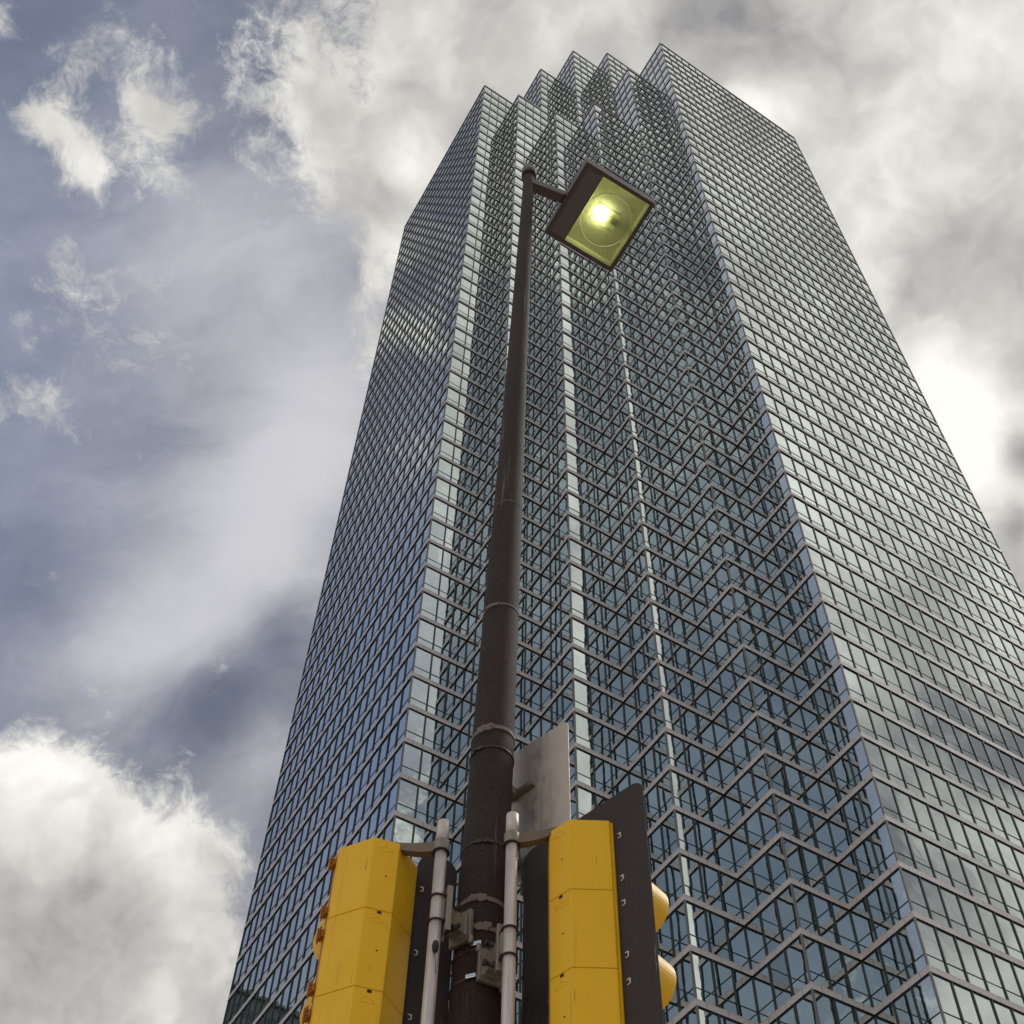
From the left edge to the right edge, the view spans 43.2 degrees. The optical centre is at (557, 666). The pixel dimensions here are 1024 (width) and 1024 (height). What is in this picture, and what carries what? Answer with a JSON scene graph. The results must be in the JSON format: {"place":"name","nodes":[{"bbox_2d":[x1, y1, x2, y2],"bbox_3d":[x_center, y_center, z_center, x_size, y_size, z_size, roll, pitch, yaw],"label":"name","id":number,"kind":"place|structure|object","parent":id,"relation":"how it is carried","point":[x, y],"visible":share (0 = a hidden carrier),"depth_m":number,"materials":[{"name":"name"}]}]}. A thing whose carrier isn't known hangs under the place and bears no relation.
{"place":"outdoors","nodes":[
{"label":"outdoors","id":0,"kind":"place"},
{"bbox_2d":[0,0,1023,1023],"label":"sky","id":1,"kind":"structure","parent":0,"point":[206,206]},
{"bbox_2d":[223,42,1023,1023],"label":"glass office tower","id":2,"kind":"structure","parent":0,"point":[771,632],"depth_m":113.61,"materials":[{"name":"glass"}]},
{"bbox_2d":[401,742,421,779],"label":"window","id":3,"kind":"structure","parent":2,"relation":"in","point":[412,754],"depth_m":96.08,"materials":[{"name":"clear glass"}]},
{"bbox_2d":[406,708,424,743],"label":"window","id":4,"kind":"structure","parent":2,"relation":"in","point":[416,720],"depth_m":99.13,"materials":[{"name":"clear glass"}]},
{"bbox_2d":[418,749,439,787],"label":"window","id":5,"kind":"structure","parent":2,"relation":"in","point":[429,763],"depth_m":96.57,"materials":[{"name":"blue glass"}]},
{"bbox_2d":[437,757,456,795],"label":"window","id":6,"kind":"structure","parent":2,"relation":"in","point":[446,782],"depth_m":97.10,"materials":[{"name":"blue glass"}]},
{"bbox_2d":[576,747,593,786],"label":"window","id":7,"kind":"structure","parent":2,"relation":"in","point":[585,773],"depth_m":91.34,"materials":[{"name":"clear glass"}]},
{"bbox_2d":[593,755,612,795],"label":"window","id":8,"kind":"structure","parent":2,"relation":"in","point":[601,768],"depth_m":91.88,"materials":[{"name":"blue glass"}]},
{"bbox_2d":[611,763,628,795],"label":"window","id":9,"kind":"structure","parent":2,"relation":"in","point":[619,777],"depth_m":92.73,"materials":[{"name":"blue glass"}]},
{"bbox_2d":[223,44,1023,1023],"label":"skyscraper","id":10,"kind":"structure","parent":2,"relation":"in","point":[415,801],"depth_m":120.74,"materials":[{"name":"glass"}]},
{"bbox_2d":[667,733,686,771],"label":"window","id":11,"kind":"structure","parent":2,"relation":"in","point":[676,749],"depth_m":90.54,"materials":[{"name":"blue glass"}]},
{"bbox_2d":[669,903,687,958],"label":"window","id":12,"kind":"structure","parent":2,"relation":"in","point":[679,940],"depth_m":78.55,"materials":[{"name":"blue glass"}]},
{"bbox_2d":[671,770,691,811],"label":"window","id":13,"kind":"structure","parent":2,"relation":"in","point":[681,794],"depth_m":87.50,"materials":[{"name":"blue glass"}]},
{"bbox_2d":[674,953,693,1012],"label":"window","id":14,"kind":"structure","parent":2,"relation":"in","point":[684,985],"depth_m":75.49,"materials":[{"name":"blue glass"}]},
{"bbox_2d":[676,811,696,854],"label":"window","id":15,"kind":"structure","parent":2,"relation":"in","point":[686,833],"depth_m":84.46,"materials":[{"name":"blue glass"}]},
{"bbox_2d":[681,855,702,901],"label":"window","id":16,"kind":"structure","parent":2,"relation":"in","point":[691,874],"depth_m":81.40,"materials":[{"name":"blue glass"}]},
{"bbox_2d":[683,740,704,780],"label":"window","id":17,"kind":"structure","parent":2,"relation":"in","point":[693,760],"depth_m":91.03,"materials":[{"name":"blue glass"}]},
{"bbox_2d":[686,901,709,951],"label":"window","id":18,"kind":"structure","parent":2,"relation":"in","point":[696,914],"depth_m":78.36,"materials":[{"name":"blue glass"}]},
{"bbox_2d":[688,778,709,820],"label":"window","id":19,"kind":"structure","parent":2,"relation":"in","point":[698,796],"depth_m":87.97,"materials":[{"name":"blue glass"}]},
{"bbox_2d":[692,952,716,1005],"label":"window","id":20,"kind":"structure","parent":2,"relation":"in","point":[704,981],"depth_m":75.30,"materials":[{"name":"blue glass"}]},
{"bbox_2d":[693,818,715,863],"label":"window","id":21,"kind":"structure","parent":2,"relation":"in","point":[703,832],"depth_m":84.93,"materials":[{"name":"blue glass"}]},
{"bbox_2d":[699,862,722,909],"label":"window","id":22,"kind":"structure","parent":2,"relation":"in","point":[710,886],"depth_m":81.88,"materials":[{"name":"blue glass"}]},
{"bbox_2d":[706,786,727,828],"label":"window","id":23,"kind":"structure","parent":2,"relation":"in","point":[716,805],"depth_m":88.51,"materials":[{"name":"blue glass"}]},
{"bbox_2d":[705,909,729,959],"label":"window","id":24,"kind":"structure","parent":2,"relation":"in","point":[715,924],"depth_m":78.84,"materials":[{"name":"blue glass"}]},
{"bbox_2d":[712,827,734,871],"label":"window","id":25,"kind":"structure","parent":2,"relation":"in","point":[722,845],"depth_m":85.45,"materials":[{"name":"blue glass"}]},
{"bbox_2d":[711,959,737,1014],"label":"window","id":26,"kind":"structure","parent":2,"relation":"in","point":[722,974],"depth_m":75.78,"materials":[{"name":"blue glass"}]},
{"bbox_2d":[718,870,741,918],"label":"window","id":27,"kind":"structure","parent":2,"relation":"in","point":[728,885],"depth_m":82.42,"materials":[{"name":"blue glass"}]},
{"bbox_2d":[723,783,741,828],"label":"window","id":28,"kind":"structure","parent":2,"relation":"in","point":[733,814],"depth_m":88.47,"materials":[{"name":"blue glass"}]},
{"bbox_2d":[724,918,749,968],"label":"window","id":29,"kind":"structure","parent":2,"relation":"in","point":[737,946],"depth_m":79.36,"materials":[{"name":"blue glass"}]},
{"bbox_2d":[730,824,748,872],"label":"window","id":30,"kind":"structure","parent":2,"relation":"in","point":[737,839],"depth_m":85.39,"materials":[{"name":"blue glass"}]},
{"bbox_2d":[732,968,758,1022],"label":"window","id":31,"kind":"structure","parent":2,"relation":"in","point":[743,985],"depth_m":76.32,"materials":[{"name":"blue glass"}]},
{"bbox_2d":[736,769,755,816],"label":"window","id":32,"kind":"structure","parent":2,"relation":"in","point":[746,795],"depth_m":87.65,"materials":[{"name":"blue glass"}]},
{"bbox_2d":[737,867,756,918],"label":"window","id":33,"kind":"structure","parent":2,"relation":"in","point":[745,886],"depth_m":82.35,"materials":[{"name":"blue glass"}]},
{"bbox_2d":[743,810,763,859],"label":"window","id":34,"kind":"structure","parent":2,"relation":"in","point":[752,829],"depth_m":84.61,"materials":[{"name":"blue glass"}]},
{"bbox_2d":[744,914,765,968],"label":"window","id":35,"kind":"structure","parent":2,"relation":"in","point":[753,934],"depth_m":79.30,"materials":[{"name":"blue glass"}]},
{"bbox_2d":[750,755,770,802],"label":"window","id":36,"kind":"structure","parent":2,"relation":"in","point":[759,775],"depth_m":86.84,"materials":[{"name":"blue glass"}]},
{"bbox_2d":[750,854,772,906],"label":"window","id":37,"kind":"structure","parent":2,"relation":"in","point":[759,870],"depth_m":81.56,"materials":[{"name":"blue glass"}]},
{"bbox_2d":[752,965,774,1023],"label":"window","id":38,"kind":"structure","parent":2,"relation":"in","point":[761,981],"depth_m":76.24,"materials":[{"name":"blue glass"}]},
{"bbox_2d":[757,795,778,845],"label":"window","id":39,"kind":"structure","parent":2,"relation":"in","point":[766,812],"depth_m":83.80,"materials":[{"name":"blue glass"}]},
{"bbox_2d":[758,900,781,955],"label":"window","id":40,"kind":"structure","parent":2,"relation":"in","point":[771,936],"depth_m":78.51,"materials":[{"name":"blue glass"}]},
{"bbox_2d":[765,839,787,891],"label":"window","id":41,"kind":"structure","parent":2,"relation":"in","point":[776,864],"depth_m":80.73,"materials":[{"name":"blue glass"}]},
{"bbox_2d":[766,754,788,795],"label":"window","id":42,"kind":"structure","parent":2,"relation":"in","point":[776,768],"depth_m":86.67,"materials":[{"name":"blue glass"}]},
{"bbox_2d":[767,951,791,1010],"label":"window","id":43,"kind":"structure","parent":2,"relation":"in","point":[777,970],"depth_m":75.45,"materials":[{"name":"blue glass"}]},
{"bbox_2d":[774,885,797,941],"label":"window","id":44,"kind":"structure","parent":2,"relation":"in","point":[785,911],"depth_m":77.69,"materials":[{"name":"blue glass"}]},
{"bbox_2d":[775,795,797,838],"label":"window","id":45,"kind":"structure","parent":2,"relation":"in","point":[784,807],"depth_m":83.62,"materials":[{"name":"blue glass"}]},
{"bbox_2d":[782,762,806,804],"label":"window","id":46,"kind":"structure","parent":2,"relation":"in","point":[796,791],"depth_m":87.14,"materials":[{"name":"blue glass"}]},
{"bbox_2d":[783,936,808,995],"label":"window","id":47,"kind":"structure","parent":2,"relation":"in","point":[793,953],"depth_m":74.66,"materials":[{"name":"blue glass"}]},
{"bbox_2d":[783,838,808,885],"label":"window","id":48,"kind":"structure","parent":2,"relation":"in","point":[797,871],"depth_m":80.57,"materials":[{"name":"blue glass"}]},
{"bbox_2d":[791,802,816,847],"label":"window","id":49,"kind":"structure","parent":2,"relation":"in","point":[803,823],"depth_m":84.09,"materials":[{"name":"blue glass"}]},
{"bbox_2d":[793,885,818,934],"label":"window","id":50,"kind":"structure","parent":2,"relation":"in","point":[807,918],"depth_m":77.52,"materials":[{"name":"blue glass"}]},
{"bbox_2d":[800,846,827,893],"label":"window","id":51,"kind":"structure","parent":2,"relation":"in","point":[812,864],"depth_m":81.05,"materials":[{"name":"blue glass"}]},
{"bbox_2d":[803,936,830,989],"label":"window","id":52,"kind":"structure","parent":2,"relation":"in","point":[814,952],"depth_m":74.47,"materials":[{"name":"blue glass"}]},
{"bbox_2d":[808,729,828,773],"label":"window","id":53,"kind":"structure","parent":2,"relation":"in","point":[817,746],"depth_m":90.65,"materials":[{"name":"blue glass"}]},
{"bbox_2d":[809,811,834,855],"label":"window","id":54,"kind":"structure","parent":2,"relation":"in","point":[821,832],"depth_m":84.63,"materials":[{"name":"blue glass"}]},
{"bbox_2d":[810,893,838,943],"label":"window","id":55,"kind":"structure","parent":2,"relation":"in","point":[822,908],"depth_m":78.00,"materials":[{"name":"blue glass"}]},
{"bbox_2d":[817,767,839,813],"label":"window","id":56,"kind":"structure","parent":2,"relation":"in","point":[826,783],"depth_m":87.61,"materials":[{"name":"blue glass"}]},
{"bbox_2d":[819,855,845,902],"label":"window","id":57,"kind":"structure","parent":2,"relation":"in","point":[832,878],"depth_m":81.57,"materials":[{"name":"blue glass"}]},
{"bbox_2d":[821,715,843,760],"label":"window","id":58,"kind":"structure","parent":2,"relation":"in","point":[834,744],"depth_m":89.86,"materials":[{"name":"blue glass"}]},
{"bbox_2d":[821,943,851,998],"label":"window","id":59,"kind":"structure","parent":2,"relation":"in","point":[838,981],"depth_m":74.95,"materials":[{"name":"blue glass"}]},
{"bbox_2d":[827,808,850,856],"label":"window","id":60,"kind":"structure","parent":2,"relation":"in","point":[838,831],"depth_m":84.54,"materials":[{"name":"blue glass"}]},
{"bbox_2d":[831,753,854,800],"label":"window","id":61,"kind":"structure","parent":2,"relation":"in","point":[843,778],"depth_m":86.80,"materials":[{"name":"blue glass"}]},
{"bbox_2d":[830,901,858,952],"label":"window","id":62,"kind":"structure","parent":2,"relation":"in","point":[843,925],"depth_m":78.53,"materials":[{"name":"blue glass"}]},
{"bbox_2d":[835,701,858,746],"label":"window","id":63,"kind":"structure","parent":2,"relation":"in","point":[847,724],"depth_m":89.05,"materials":[{"name":"blue glass"}]},
{"bbox_2d":[837,851,862,902],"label":"window","id":64,"kind":"structure","parent":2,"relation":"in","point":[848,871],"depth_m":81.50,"materials":[{"name":"blue glass"}]},
{"bbox_2d":[841,793,866,843],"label":"window","id":65,"kind":"structure","parent":2,"relation":"in","point":[852,812],"depth_m":83.76,"materials":[{"name":"blue glass"}]},
{"bbox_2d":[841,952,871,1006],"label":"window","id":66,"kind":"structure","parent":2,"relation":"in","point":[853,966],"depth_m":75.47,"materials":[{"name":"blue glass"}]},
{"bbox_2d":[846,739,870,786],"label":"window","id":67,"kind":"structure","parent":2,"relation":"in","point":[856,756],"depth_m":85.99,"materials":[{"name":"blue glass"}]},
{"bbox_2d":[849,898,874,952],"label":"window","id":68,"kind":"structure","parent":2,"relation":"in","point":[859,915],"depth_m":78.45,"materials":[{"name":"blue glass"}]},
{"bbox_2d":[852,836,878,889],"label":"window","id":69,"kind":"structure","parent":2,"relation":"in","point":[867,869],"depth_m":80.71,"materials":[{"name":"blue glass"}]},
{"bbox_2d":[857,779,882,828],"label":"window","id":70,"kind":"structure","parent":2,"relation":"in","point":[870,806],"depth_m":82.93,"materials":[{"name":"blue glass"}]},
{"bbox_2d":[861,948,888,1007],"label":"window","id":71,"kind":"structure","parent":2,"relation":"in","point":[877,988],"depth_m":75.41,"materials":[{"name":"blue glass"}]},
{"bbox_2d":[864,884,892,940],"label":"window","id":72,"kind":"structure","parent":2,"relation":"in","point":[876,903],"depth_m":77.65,"materials":[{"name":"blue glass"}]},
{"bbox_2d":[869,822,895,875],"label":"window","id":73,"kind":"structure","parent":2,"relation":"in","point":[880,842],"depth_m":79.88,"materials":[{"name":"blue glass"}]},
{"bbox_2d":[875,778,901,821],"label":"window","id":74,"kind":"structure","parent":2,"relation":"in","point":[885,790],"depth_m":82.80,"materials":[{"name":"grey glass"}]},
{"bbox_2d":[877,934,907,994],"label":"window","id":75,"kind":"structure","parent":2,"relation":"in","point":[889,952],"depth_m":74.61,"materials":[{"name":"blue glass"}]},
{"bbox_2d":[881,868,910,925],"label":"window","id":76,"kind":"structure","parent":2,"relation":"in","point":[893,888],"depth_m":76.84,"materials":[{"name":"blue glass"}]},
{"bbox_2d":[888,822,915,868],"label":"window","id":77,"kind":"structure","parent":2,"relation":"in","point":[904,854],"depth_m":79.75,"materials":[{"name":"grey glass"}]},
{"bbox_2d":[891,786,919,830],"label":"window","id":78,"kind":"structure","parent":2,"relation":"in","point":[903,802],"depth_m":83.27,"materials":[{"name":"grey glass"}]},
{"bbox_2d":[895,919,926,979],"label":"window","id":79,"kind":"structure","parent":2,"relation":"in","point":[911,952],"depth_m":73.79,"materials":[{"name":"blue glass"}]},
{"bbox_2d":[902,869,930,918],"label":"window","id":80,"kind":"structure","parent":2,"relation":"in","point":[912,881],"depth_m":76.69,"materials":[{"name":"grey glass"}]},
{"bbox_2d":[904,829,934,877],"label":"window","id":81,"kind":"structure","parent":2,"relation":"in","point":[921,861],"depth_m":80.22,"materials":[{"name":"grey glass"}]},
{"bbox_2d":[910,974,942,1023],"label":"window","id":82,"kind":"structure","parent":2,"relation":"in","point":[923,995],"depth_m":70.96,"materials":[{"name":"blue glass"}]},
{"bbox_2d":[916,919,946,972],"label":"window","id":83,"kind":"structure","parent":2,"relation":"in","point":[935,958],"depth_m":73.65,"materials":[{"name":"grey glass"}]},
{"bbox_2d":[919,876,949,926],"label":"window","id":84,"kind":"structure","parent":2,"relation":"in","point":[930,890],"depth_m":77.16,"materials":[{"name":"grey glass"}]},
{"bbox_2d":[923,838,952,885],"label":"window","id":85,"kind":"structure","parent":2,"relation":"in","point":[938,865],"depth_m":80.76,"materials":[{"name":"grey glass"}]},
{"bbox_2d":[932,973,962,1023],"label":"window","id":86,"kind":"structure","parent":2,"relation":"in","point":[949,1006],"depth_m":70.69,"materials":[{"name":"grey glass"}]},
{"bbox_2d":[934,926,967,981],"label":"window","id":87,"kind":"structure","parent":2,"relation":"in","point":[946,941],"depth_m":74.12,"materials":[{"name":"grey glass"}]},
{"bbox_2d":[938,885,969,936],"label":"window","id":88,"kind":"structure","parent":2,"relation":"in","point":[949,899],"depth_m":77.69,"materials":[{"name":"grey glass"}]},
{"bbox_2d":[941,847,971,895],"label":"window","id":89,"kind":"structure","parent":2,"relation":"in","point":[952,861],"depth_m":81.28,"materials":[{"name":"grey glass"}]},
{"bbox_2d":[950,981,980,1023],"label":"window","id":90,"kind":"structure","parent":2,"relation":"in","point":[963,996],"depth_m":71.40,"materials":[{"name":"grey glass"}]},
{"bbox_2d":[954,935,986,989],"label":"window","id":91,"kind":"structure","parent":2,"relation":"in","point":[970,964],"depth_m":74.65,"materials":[{"name":"grey glass"}]},
{"bbox_2d":[956,894,988,945],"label":"window","id":92,"kind":"structure","parent":2,"relation":"in","point":[968,909],"depth_m":78.22,"materials":[{"name":"grey glass"}]},
{"bbox_2d":[959,856,989,903],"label":"window","id":93,"kind":"structure","parent":2,"relation":"in","point":[977,890],"depth_m":81.80,"materials":[{"name":"grey glass"}]},
{"bbox_2d":[973,944,1006,998],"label":"window","id":94,"kind":"structure","parent":2,"relation":"in","point":[988,968],"depth_m":75.17,"materials":[{"name":"grey glass"}]},
{"bbox_2d":[975,903,1006,953],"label":"window","id":95,"kind":"structure","parent":2,"relation":"in","point":[986,917],"depth_m":78.76,"materials":[{"name":"grey glass"}]},
{"bbox_2d":[976,865,1006,911],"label":"window","id":96,"kind":"structure","parent":2,"relation":"in","point":[988,880],"depth_m":82.32,"materials":[{"name":"grey glass"}]},
{"bbox_2d":[992,953,1023,1006],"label":"window","id":97,"kind":"structure","parent":2,"relation":"in","point":[1012,991],"depth_m":75.72,"materials":[{"name":"grey glass"}]},
{"bbox_2d":[993,911,1023,961],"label":"window","id":98,"kind":"structure","parent":2,"relation":"in","point":[1006,930],"depth_m":79.30,"materials":[{"name":"grey glass"}]},
{"bbox_2d":[994,873,1023,920],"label":"window","id":99,"kind":"structure","parent":2,"relation":"in","point":[1012,906],"depth_m":82.86,"materials":[{"name":"grey glass"}]},
{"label":"pavement","id":100,"kind":"structure","parent":0,"visible":0},
{"bbox_2d":[447,164,535,1023],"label":"street pole","id":101,"kind":"object","parent":100,"relation":"on","point":[483,853],"visible":0.88,"depth_m":5.90,"materials":[{"name":"brown metal"}]},
{"bbox_2d":[395,819,473,1023],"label":"signal mount pipe","id":102,"kind":"object","parent":101,"relation":"attached to","point":[453,923],"visible":1,"depth_m":4.78,"materials":[{"name":"metal"}]},
{"bbox_2d":[300,837,456,1023],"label":"traffic signal","id":103,"kind":"object","parent":102,"relation":"attached to","point":[370,940],"visible":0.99,"depth_m":4.77,"materials":[{"name":"yellow"}]},
{"bbox_2d":[312,925,325,1003],"bbox_3d":[-0.723,1.134,4.745,0.326,0.347,0.060,17,-53,-14],"label":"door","id":104,"kind":"structure","parent":103,"relation":"in","point":[325,925],"depth_m":4.68,"materials":[{"name":"yellow"}]},
{"bbox_2d":[476,811,557,1023],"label":"signal mount pipe","id":105,"kind":"object","parent":101,"relation":"attached to","point":[496,965],"visible":0.99,"depth_m":4.64,"materials":[{"name":"metal"}]},
{"bbox_2d":[518,849,526,1023],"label":"signal cable","id":106,"kind":"object","parent":105,"relation":"attached to","point":[525,950],"visible":0.94,"depth_m":4.73,"materials":[{"name":"black plastic"}]},
{"bbox_2d":[522,783,675,1023],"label":"traffic signal","id":107,"kind":"object","parent":105,"relation":"attached to","point":[597,903],"visible":1,"depth_m":4.69,"materials":[{"name":"yellow"}]},
{"bbox_2d":[511,722,570,883],"bbox_3d":[-0.213,0.616,5.587,0.605,0.810,0.102,-33,-58,23],"label":"traffic sign","id":108,"kind":"object","parent":101,"relation":"attached to","point":[541,787],"visible":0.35,"depth_m":5.63,"materials":[{"name":"grey metal"}]},
{"bbox_2d":[532,158,654,271],"bbox_3d":[0.237,-4.173,11.709,1.056,0.170,0.736,25,-56,-19],"label":"street lamp","id":109,"kind":"object","parent":101,"relation":"attached to","point":[600,214],"visible":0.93,"depth_m":11.73,"materials":[{"name":"brown metal"}]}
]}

